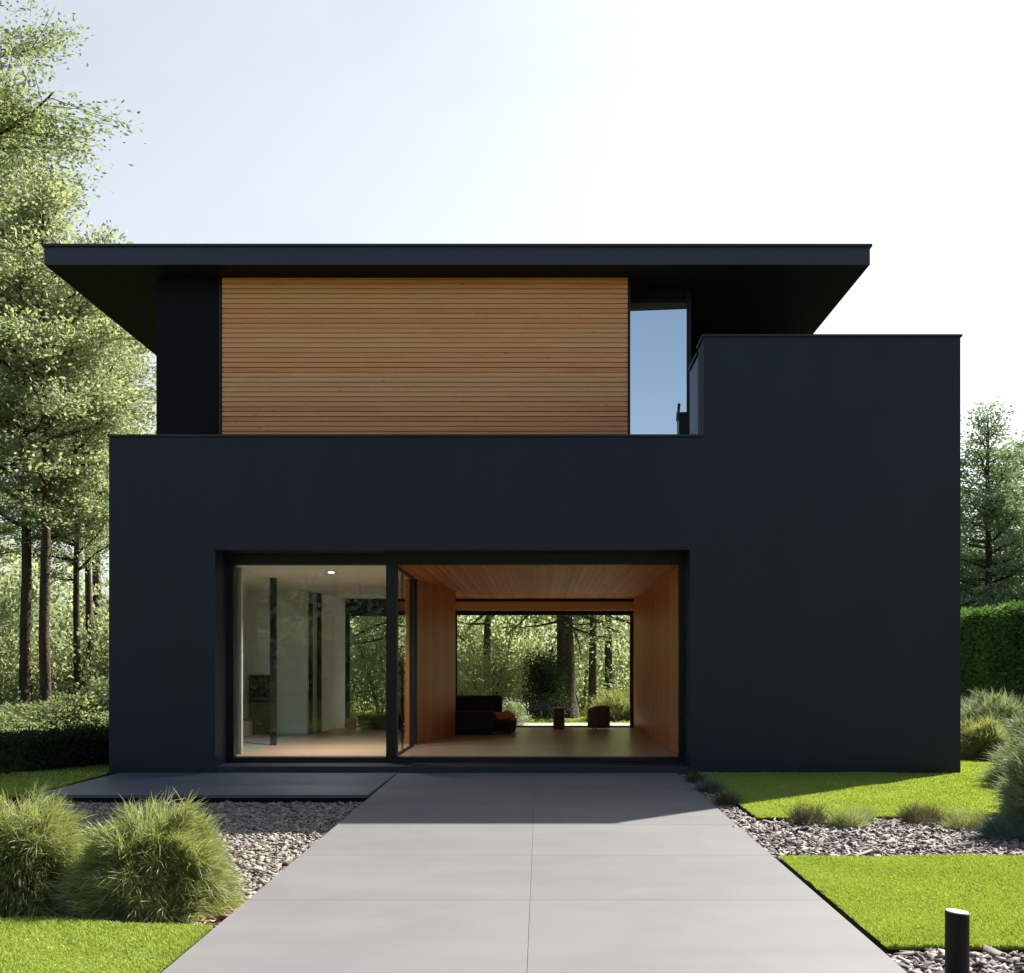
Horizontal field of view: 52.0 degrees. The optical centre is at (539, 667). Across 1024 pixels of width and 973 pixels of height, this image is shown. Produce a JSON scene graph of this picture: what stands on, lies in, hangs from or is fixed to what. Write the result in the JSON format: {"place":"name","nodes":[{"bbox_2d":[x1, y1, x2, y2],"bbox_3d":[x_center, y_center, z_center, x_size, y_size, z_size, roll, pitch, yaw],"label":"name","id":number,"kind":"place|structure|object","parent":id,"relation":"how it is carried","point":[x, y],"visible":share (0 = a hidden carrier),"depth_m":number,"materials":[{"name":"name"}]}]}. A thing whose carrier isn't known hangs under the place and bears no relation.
{"place":"outdoors","nodes":[
{"label":"outdoors","id":0,"kind":"place"},
{"bbox_2d":[0,764,108,797],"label":"grass","id":1,"kind":"structure","parent":0,"point":[76,777],"depth_m":14.31,"materials":[{"name":"green plant"}]},
{"bbox_2d":[2,774,108,806],"bbox_3d":[-11.025,1.589,16.600,9.950,0.138,10.800,0,0,0],"label":"lawn shaded","id":2,"kind":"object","parent":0,"point":[14,801],"visible":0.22,"depth_m":12.35,"materials":[{"name":"plant"}]},
{"bbox_2d":[0,0,146,405],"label":"broadleaf tree","id":3,"kind":"object","parent":2,"relation":"on","point":[22,120],"visible":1,"depth_m":19.76,"materials":[{"name":"green plant"}]},
{"bbox_2d":[0,915,212,972],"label":"lawn front","id":4,"kind":"structure","parent":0,"point":[96,957],"depth_m":5.42,"materials":[{"name":"plant"}]},
{"bbox_2d":[5,892,246,929],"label":"bark mulch","id":5,"kind":"object","parent":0,"point":[215,920],"visible":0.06,"depth_m":6.52,"materials":[{"name":"grey gravel"}]},
{"bbox_2d":[0,779,97,919],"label":"grass clump","id":6,"kind":"object","parent":5,"relation":"on","point":[37,842],"visible":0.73,"depth_m":6.75,"materials":[{"name":"green plant"}]},
{"bbox_2d":[49,788,251,923],"bbox_3d":[-2.480,1.191,6.854,1.317,0.870,1.325,0,0,0],"label":"grass clump","id":7,"kind":"object","parent":5,"relation":"on","point":[158,864],"visible":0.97,"depth_m":6.59,"materials":[{"name":"green plant"}]},
{"bbox_2d":[3,799,362,902],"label":"gravel","id":8,"kind":"structure","parent":0,"point":[255,829],"depth_m":10.59,"materials":[{"name":"grey gravel"}]},
{"bbox_2d":[159,930,210,972],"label":"edging","id":9,"kind":"structure","parent":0,"point":[183,952],"depth_m":5.59,"materials":[{"name":"metal"}]},
{"bbox_2d":[243,718,252,736],"bbox_3d":[-5.720,1.151,20.300,0.280,0.338,0.280,0,0,0],"label":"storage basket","id":10,"kind":"object","parent":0,"point":[247,727],"visible":0.49,"depth_m":20.17,"materials":[{"name":"beige wicker"}]},
{"bbox_2d":[346,718,356,728],"bbox_3d":[-4.060,1.198,22.620,0.220,0.243,0.220,0,0,0],"label":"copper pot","id":11,"kind":"object","parent":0,"point":[351,723],"visible":1,"depth_m":22.53,"materials":[{"name":"brown metal"}]},
{"bbox_2d":[358,715,404,728],"bbox_3d":[-3.430,1.171,22.700,0.960,0.298,0.400,0,0,0],"label":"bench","id":12,"kind":"object","parent":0,"point":[371,721],"visible":0.72,"depth_m":22.50,"materials":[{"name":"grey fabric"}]},
{"bbox_2d":[350,706,629,722],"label":"grass","id":13,"kind":"structure","parent":0,"point":[549,720],"depth_m":30.33,"materials":[{"name":"green plant"}]},
{"bbox_2d":[42,244,962,774],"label":"house","id":14,"kind":"structure","parent":0,"point":[726,478],"depth_m":15.00,"materials":[{"name":"paint"}]},
{"bbox_2d":[236,567,242,753],"bbox_3d":[-4.588,-0.107,15.983,0.115,2.845,0.061,0,0,0],"label":"curtain","id":15,"kind":"object","parent":14,"relation":"hanging from","point":[239,660],"visible":0.79,"depth_m":15.98,"materials":[{"name":"fabric"}]},
{"bbox_2d":[347,613,404,726],"bbox_3d":[-3.410,0.046,23.480,1.816,2.549,0.080,0,0,0],"label":"rear window frame","id":16,"kind":"structure","parent":14,"relation":"in","point":[348,614],"depth_m":23.44,"materials":[{"name":"black metal"}]},
{"bbox_2d":[398,567,417,755],"bbox_3d":[-2.160,-0.104,16.953,0.080,2.851,2.455,0,0,0],"label":"sliding door","id":17,"kind":"structure","parent":14,"relation":"in","point":[413,583],"depth_m":17.60,"materials":[{"name":"black metal"}]},
{"bbox_2d":[227,554,683,762],"bbox_3d":[-1.250,-0.110,15.631,6.860,3.220,0.178,0,0,0],"label":"window frame","id":18,"kind":"structure","parent":14,"relation":"in","point":[391,561],"depth_m":15.57,"materials":[{"name":"black metal"}]},
{"bbox_2d":[456,695,516,733],"bbox_3d":[-1.345,0.951,21.575,1.710,0.738,1.650,0,0,0],"label":"sofa","id":19,"kind":"object","parent":14,"relation":"on","point":[474,713],"visible":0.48,"depth_m":20.95,"materials":[{"name":"grey fabric"}]},
{"bbox_2d":[493,712,515,719],"bbox_3d":[-0.730,1.000,21.550,0.460,0.110,0.400,0,20,0],"label":"pillow","id":20,"kind":"object","parent":19,"relation":"on","point":[507,719],"visible":0.24,"depth_m":21.40,"materials":[{"name":"fabric"}]},
{"bbox_2d":[494,711,515,719],"bbox_3d":[-0.730,0.970,21.350,0.400,0.140,0.360,-8,14,-17],"label":"pillow","id":21,"kind":"object","parent":19,"relation":"on","point":[505,715],"visible":0.98,"depth_m":21.23,"materials":[{"name":"orange fabric"}]},
{"bbox_2d":[456,612,632,726],"bbox_3d":[-0.085,0.041,23.480,4.306,2.560,0.080,0,0,0],"label":"rear window frame","id":22,"kind":"structure","parent":14,"relation":"in","point":[457,613],"depth_m":23.44,"materials":[{"name":"black metal"}]},
{"bbox_2d":[552,707,565,728],"bbox_3d":[0.410,1.083,22.750,0.290,0.472,0.290,0,0,0],"label":"side stool","id":23,"kind":"object","parent":14,"relation":"on","point":[558,717],"visible":1,"depth_m":22.64,"materials":[{"name":"brown wood"}]},
{"bbox_2d":[588,706,609,728],"bbox_3d":[1.284,1.063,22.661,0.482,0.512,0.400,0,0,-20],"label":"tub chair","id":24,"kind":"object","parent":14,"relation":"on","point":[598,716],"visible":1,"depth_m":22.49,"materials":[{"name":"brown fabric"}]},
{"bbox_2d":[630,288,690,433],"bbox_3d":[2.001,-4.389,17.610,1.058,3.935,0.100,0,0,0],"label":"upper window frame","id":25,"kind":"structure","parent":14,"relation":"in","point":[660,333],"depth_m":17.60,"materials":[{"name":"black metal"}]},
{"bbox_2d":[0,0,1023,667],"label":"sky","id":26,"kind":"structure","parent":0,"point":[896,127],"materials":[{"name":"white"}]},
{"bbox_2d":[527,773,535,961],"bbox_3d":[-0.035,1.580,6.005,3.965,0.150,17.970,0,0,0],"label":"path bed","id":27,"kind":"object","parent":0,"point":[530,888],"visible":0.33,"depth_m":7.10,"materials":[{"name":"concrete"}]},
{"bbox_2d":[162,773,906,972],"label":"path","id":28,"kind":"structure","parent":0,"point":[625,873],"depth_m":6.95,"materials":[{"name":"grey concrete"}]},
{"bbox_2d":[352,680,985,760],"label":"ground","id":29,"kind":"structure","parent":0,"point":[515,704],"depth_m":50.52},
{"bbox_2d":[0,701,67,736],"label":"bush","id":30,"kind":"object","parent":29,"relation":"on","point":[12,724],"visible":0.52,"depth_m":23.86,"materials":[{"name":"green plant"}]},
{"bbox_2d":[0,550,84,687],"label":"bush","id":31,"kind":"object","parent":29,"relation":"on","point":[3,580],"visible":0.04,"depth_m":31.80,"materials":[{"name":"green plant"}]},
{"bbox_2d":[0,565,85,708],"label":"bush","id":32,"kind":"object","parent":29,"relation":"on","point":[7,645],"visible":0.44,"depth_m":28.03,"materials":[{"name":"green plant"}]},
{"bbox_2d":[0,193,85,565],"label":"woodland tree","id":33,"kind":"object","parent":29,"relation":"on","point":[4,532],"visible":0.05,"depth_m":33.37,"materials":[{"name":"green plant"}]},
{"bbox_2d":[0,605,108,710],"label":"bush","id":34,"kind":"object","parent":29,"relation":"on","point":[65,674],"visible":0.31,"depth_m":28.60,"materials":[{"name":"green plant"}]},
{"bbox_2d":[0,686,108,729],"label":"bush","id":35,"kind":"object","parent":29,"relation":"on","point":[74,714],"visible":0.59,"depth_m":25.07,"materials":[{"name":"green plant"}]},
{"bbox_2d":[0,723,108,773],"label":"hedge","id":36,"kind":"object","parent":29,"relation":"on","point":[36,750],"visible":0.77,"depth_m":15.62,"materials":[{"name":"green plant"}]},
{"bbox_2d":[34,560,108,681],"bbox_3d":[-14.464,-1.250,36.360,6.914,5.855,6.760,0,0,2],"label":"bush","id":37,"kind":"object","parent":29,"relation":"on","point":[67,608],"visible":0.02,"depth_m":34.98,"materials":[{"name":"green plant"}]},
{"bbox_2d":[0,145,148,713],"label":"woodland tree","id":38,"kind":"object","parent":29,"relation":"on","point":[74,340],"visible":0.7,"depth_m":25.84,"materials":[{"name":"green plant"}]},
{"bbox_2d":[0,281,150,695],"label":"woodland tree","id":39,"kind":"object","parent":29,"relation":"on","point":[75,559],"visible":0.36,"depth_m":27.88,"materials":[{"name":"green plant"}]},
{"bbox_2d":[45,670,108,725],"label":"bush","id":40,"kind":"object","parent":29,"relation":"on","point":[103,687],"visible":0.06,"depth_m":25.86,"materials":[{"name":"green plant"}]},
{"bbox_2d":[0,106,155,709],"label":"woodland tree","id":41,"kind":"object","parent":29,"relation":"on","point":[25,625],"visible":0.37,"depth_m":26.88,"materials":[{"name":"green plant"}]},
{"bbox_2d":[3,216,155,644],"bbox_3d":[-14.764,-6.455,34.975,6.205,16.236,7.346,0,0,4],"label":"woodland tree","id":42,"kind":"object","parent":29,"relation":"on","point":[110,236],"visible":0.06,"depth_m":34.86,"materials":[{"name":"green plant"}]},
{"bbox_2d":[10,311,155,691],"bbox_3d":[-12.871,-4.902,30.006,4.136,13.130,4.897,0,0,-41],"label":"woodland tree","id":43,"kind":"object","parent":29,"relation":"on","point":[88,595],"visible":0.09,"depth_m":29.94,"materials":[{"name":"green plant"}]},
{"bbox_2d":[63,557,108,674],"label":"bush","id":44,"kind":"object","parent":29,"relation":"on","point":[102,604],"visible":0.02,"depth_m":32.31,"materials":[{"name":"green plant"}]},
{"bbox_2d":[80,710,108,727],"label":"bush","id":45,"kind":"object","parent":29,"relation":"on","point":[106,720],"visible":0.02,"depth_m":23.67,"materials":[{"name":"green plant"}]},
{"bbox_2d":[81,597,108,694],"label":"bush","id":46,"kind":"object","parent":29,"relation":"on","point":[103,620],"depth_m":29.66,"materials":[{"name":"green plant"}]},
{"bbox_2d":[42,794,372,802],"bbox_3d":[-3.975,1.597,13.745,3.910,0.123,2.490,0,0,0],"label":"terrace base","id":47,"kind":"object","parent":29,"relation":"on","point":[263,800],"visible":0.07,"depth_m":12.50,"materials":[{"name":"black concrete"}]},
{"bbox_2d":[31,773,397,797],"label":"terrace","id":48,"kind":"structure","parent":47,"relation":"on","point":[274,785],"depth_m":13.36,"materials":[{"name":"grey concrete"}]},
{"bbox_2d":[355,616,494,703],"bbox_3d":[-4.324,-1.117,39.464,5.966,5.606,5.528,0,0,-25],"label":"bush","id":49,"kind":"object","parent":29,"relation":"on","point":[457,654],"visible":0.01,"depth_m":38.85,"materials":[{"name":"green plant"}]},
{"bbox_2d":[457,615,479,651],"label":"garden tree","id":50,"kind":"object","parent":29,"relation":"on","point":[458,617],"visible":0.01,"depth_m":41.87,"materials":[{"name":"green plant"}]},
{"bbox_2d":[356,723,629,725],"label":"terrace","id":51,"kind":"structure","parent":29,"relation":"on","point":[575,724],"depth_m":25.65,"materials":[{"name":"stone"}]},
{"bbox_2d":[502,697,531,724],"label":"flowering plant","id":52,"kind":"object","parent":51,"relation":"on","point":[514,708],"visible":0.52,"depth_m":25.31,"materials":[{"name":"green plant"}]},
{"bbox_2d":[0,489,1007,700],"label":"woodland","id":53,"kind":"object","parent":29,"relation":"on","point":[14,567],"visible":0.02,"depth_m":54.94,"materials":[{"name":"green plant"}]},
{"bbox_2d":[961,692,974,708],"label":"grass clump","id":54,"kind":"object","parent":29,"relation":"on","point":[966,700],"visible":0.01,"depth_m":20.72,"materials":[{"name":"green plant"}]},
{"bbox_2d":[961,708,1011,760],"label":"grass clump","id":55,"kind":"object","parent":29,"relation":"on","point":[977,739],"visible":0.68,"depth_m":17.29,"materials":[{"name":"green plant"}]},
{"bbox_2d":[961,536,1018,602],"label":"pine tree","id":56,"kind":"object","parent":29,"relation":"on","point":[970,571],"visible":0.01,"depth_m":45.45,"materials":[{"name":"green plant"}]},
{"bbox_2d":[961,599,1023,701],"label":"tall hedge","id":57,"kind":"object","parent":29,"relation":"on","point":[992,647],"visible":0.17,"depth_m":24.11,"materials":[{"name":"green plant"}]},
{"bbox_2d":[961,686,1023,733],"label":"grass clump","id":58,"kind":"object","parent":29,"relation":"on","point":[983,707],"visible":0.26,"depth_m":19.10,"materials":[{"name":"green plant"}]},
{"bbox_2d":[961,394,1023,609],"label":"pine tree","id":59,"kind":"object","parent":29,"relation":"on","point":[990,507],"visible":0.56,"depth_m":37.40,"materials":[{"name":"green plant"}]},
{"bbox_2d":[961,427,1023,604],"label":"pine tree","id":60,"kind":"object","parent":29,"relation":"on","point":[1002,534],"visible":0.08,"depth_m":41.16,"materials":[{"name":"green plant"}]},
{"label":"right gravel bed","id":61,"kind":"structure","parent":29,"relation":"on","visible":0},
{"bbox_2d":[679,774,1023,859],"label":"gravel","id":62,"kind":"structure","parent":61,"relation":"on","point":[778,839],"depth_m":9.32,"materials":[{"name":"grey gravel"}]},
{"bbox_2d":[682,768,711,783],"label":"plant","id":63,"kind":"object","parent":62,"relation":"on","point":[692,779],"visible":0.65,"depth_m":13.85,"materials":[{"name":"green plant"}]},
{"bbox_2d":[685,772,728,793],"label":"plant","id":64,"kind":"object","parent":62,"relation":"on","point":[711,787],"visible":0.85,"depth_m":12.84,"materials":[{"name":"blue plant"}]},
{"bbox_2d":[709,786,746,805],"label":"plant","id":65,"kind":"object","parent":62,"relation":"on","point":[732,800],"visible":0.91,"depth_m":11.67,"materials":[{"name":"green plant"}]},
{"bbox_2d":[774,794,832,825],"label":"plant","id":66,"kind":"object","parent":62,"relation":"on","point":[806,815],"visible":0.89,"depth_m":10.21,"materials":[{"name":"green plant"}]},
{"bbox_2d":[820,800,873,827],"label":"plant","id":67,"kind":"object","parent":62,"relation":"on","point":[840,819],"visible":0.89,"depth_m":10.07,"materials":[{"name":"green plant"}]},
{"bbox_2d":[849,797,885,822],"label":"plant","id":68,"kind":"object","parent":62,"relation":"on","point":[869,817],"visible":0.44,"depth_m":10.36,"materials":[{"name":"green plant"}]},
{"bbox_2d":[885,794,959,824],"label":"plant","id":69,"kind":"object","parent":62,"relation":"on","point":[915,814],"visible":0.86,"depth_m":10.29,"materials":[{"name":"green plant"}]},
{"bbox_2d":[932,801,997,831],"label":"plant","id":70,"kind":"object","parent":62,"relation":"on","point":[967,820],"visible":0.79,"depth_m":9.94,"materials":[{"name":"green plant"}]},
{"bbox_2d":[965,807,1023,841],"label":"plant","id":71,"kind":"object","parent":62,"relation":"on","point":[1001,826],"visible":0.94,"depth_m":9.37,"materials":[{"name":"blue plant"}]},
{"bbox_2d":[983,724,1023,834],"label":"grass clump","id":72,"kind":"object","parent":62,"relation":"on","point":[1011,793],"visible":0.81,"depth_m":9.70,"materials":[{"name":"green plant"}]},
{"bbox_2d":[974,698,1023,781],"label":"grass clump","id":73,"kind":"object","parent":61,"relation":"on","point":[997,758],"visible":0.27,"depth_m":13.80,"materials":[{"name":"green plant"}]},
{"bbox_2d":[698,774,990,822],"bbox_3d":[4.990,1.589,13.875,5.620,0.138,6.650,0,0,0],"label":"edging","id":74,"kind":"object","parent":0,"point":[746,811],"depth_m":10.68,"materials":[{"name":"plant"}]},
{"bbox_2d":[698,760,1004,818],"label":"lawn","id":75,"kind":"structure","parent":0,"point":[765,817],"depth_m":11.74,"materials":[{"name":"plant"}]},
{"bbox_2d":[780,859,1023,956],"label":"lawn edging","id":76,"kind":"structure","parent":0,"point":[878,944],"depth_m":6.30,"materials":[{"name":"metal"}]},
{"bbox_2d":[780,852,1023,949],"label":"lawn","id":77,"kind":"structure","parent":0,"point":[943,948],"depth_m":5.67,"materials":[{"name":"plant"}]},
{"bbox_2d":[887,944,1023,972],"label":"gravel","id":78,"kind":"structure","parent":0,"point":[988,959],"depth_m":5.44,"materials":[{"name":"grey gravel"}]},
{"bbox_2d":[945,908,969,972],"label":"bollard light","id":79,"kind":"object","parent":78,"relation":"on","point":[957,940],"visible":1,"depth_m":5.11,"materials":[{"name":"black metal"}]},
{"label":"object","id":80,"kind":"structure","parent":0,"visible":0},
{"bbox_2d":[350,616,404,714],"bbox_3d":[-5.169,-0.323,34.072,5.103,4.004,5.507,0,0,-26],"label":"bush","id":81,"kind":"object","parent":80,"relation":"on","point":[363,666],"visible":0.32,"depth_m":33.24,"materials":[{"name":"green plant"}]},
{"bbox_2d":[457,681,503,710],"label":"garden grass","id":82,"kind":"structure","parent":80,"relation":"on","point":[467,691],"depth_m":29.15,"materials":[{"name":"green plant"}]},
{"bbox_2d":[457,638,541,715],"bbox_3d":[-1.550,0.338,32.458,4.252,2.669,4.589,0,0,0],"label":"bush","id":83,"kind":"object","parent":80,"relation":"on","point":[504,690],"visible":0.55,"depth_m":32.28,"materials":[{"name":"green plant"}]},
{"bbox_2d":[457,615,581,700],"bbox_3d":[-1.651,-0.852,39.075,6.424,5.072,5.953,0,0,6],"label":"bush","id":84,"kind":"object","parent":80,"relation":"on","point":[480,640],"visible":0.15,"depth_m":38.27,"materials":[{"name":"green plant"}]},
{"bbox_2d":[516,629,577,718],"bbox_3d":[0.143,0.239,30.890,1.657,2.852,1.894,0,0,26],"label":"conical bush","id":85,"kind":"object","parent":80,"relation":"on","point":[544,679],"visible":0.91,"depth_m":30.68,"materials":[{"name":"green plant"}]},
{"bbox_2d":[509,615,629,709],"bbox_3d":[1.474,-0.588,38.406,6.379,4.538,6.883,0,0,-34],"label":"bush","id":86,"kind":"object","parent":80,"relation":"on","point":[579,672],"visible":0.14,"depth_m":37.95,"materials":[{"name":"green plant"}]},
{"bbox_2d":[576,660,629,707],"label":"bush","id":87,"kind":"object","parent":80,"relation":"on","point":[624,686],"visible":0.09,"depth_m":33.25,"materials":[{"name":"green plant"}]},
{"bbox_2d":[580,686,629,721],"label":"garden grass","id":88,"kind":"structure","parent":80,"relation":"on","point":[618,704],"depth_m":29.52,"materials":[{"name":"green plant"}]},
{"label":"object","id":89,"kind":"structure","parent":0,"visible":0},
{"bbox_2d":[350,616,385,710],"bbox_3d":[-6.009,-3.359,36.727,6.366,10.062,6.434,0,0,-17],"label":"garden tree","id":90,"kind":"object","parent":89,"relation":"on","point":[365,709],"visible":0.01,"depth_m":36.66,"materials":[{"name":"green plant"}]},
{"bbox_2d":[350,616,493,714],"bbox_3d":[-4.376,-3.182,33.064,7.935,9.730,7.468,0,0,18],"label":"garden tree","id":91,"kind":"object","parent":89,"relation":"on","point":[352,635],"visible":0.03,"depth_m":32.78,"materials":[{"name":"green plant"}]},
{"bbox_2d":[378,666,484,715],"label":"bush","id":92,"kind":"object","parent":89,"relation":"on","point":[399,705],"visible":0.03,"depth_m":29.70,"materials":[{"name":"green plant"}]},
{"bbox_2d":[457,615,536,694],"bbox_3d":[-1.895,-3.359,36.617,6.366,10.062,6.434,0,0,37],"label":"garden tree","id":93,"kind":"object","parent":89,"relation":"on","point":[487,619],"visible":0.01,"depth_m":36.39,"materials":[{"name":"green plant"}]},
{"bbox_2d":[483,615,629,718],"bbox_3d":[0.752,-3.437,31.475,7.861,10.242,8.353,0,0,-23],"label":"garden tree","id":94,"kind":"object","parent":89,"relation":"on","point":[566,629],"visible":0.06,"depth_m":31.35,"materials":[{"name":"green plant"}]},
{"bbox_2d":[529,615,629,693],"bbox_3d":[2.443,-3.120,35.439,6.062,9.583,6.128,0,0,-23],"label":"garden tree","id":95,"kind":"object","parent":89,"relation":"on","point":[608,653],"depth_m":35.36,"materials":[{"name":"green plant"}]},
{"bbox_2d":[547,615,625,715],"bbox_3d":[1.696,-3.120,33.082,6.128,9.583,6.062,0,0,-13],"label":"garden tree","id":96,"kind":"object","parent":89,"relation":"on","point":[592,684],"visible":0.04,"depth_m":32.87,"materials":[{"name":"green plant"}]},
{"bbox_2d":[582,615,629,691],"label":"bush","id":97,"kind":"object","parent":89,"relation":"on","point":[624,658],"visible":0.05,"depth_m":36.21,"materials":[{"name":"green plant"}]}
]}

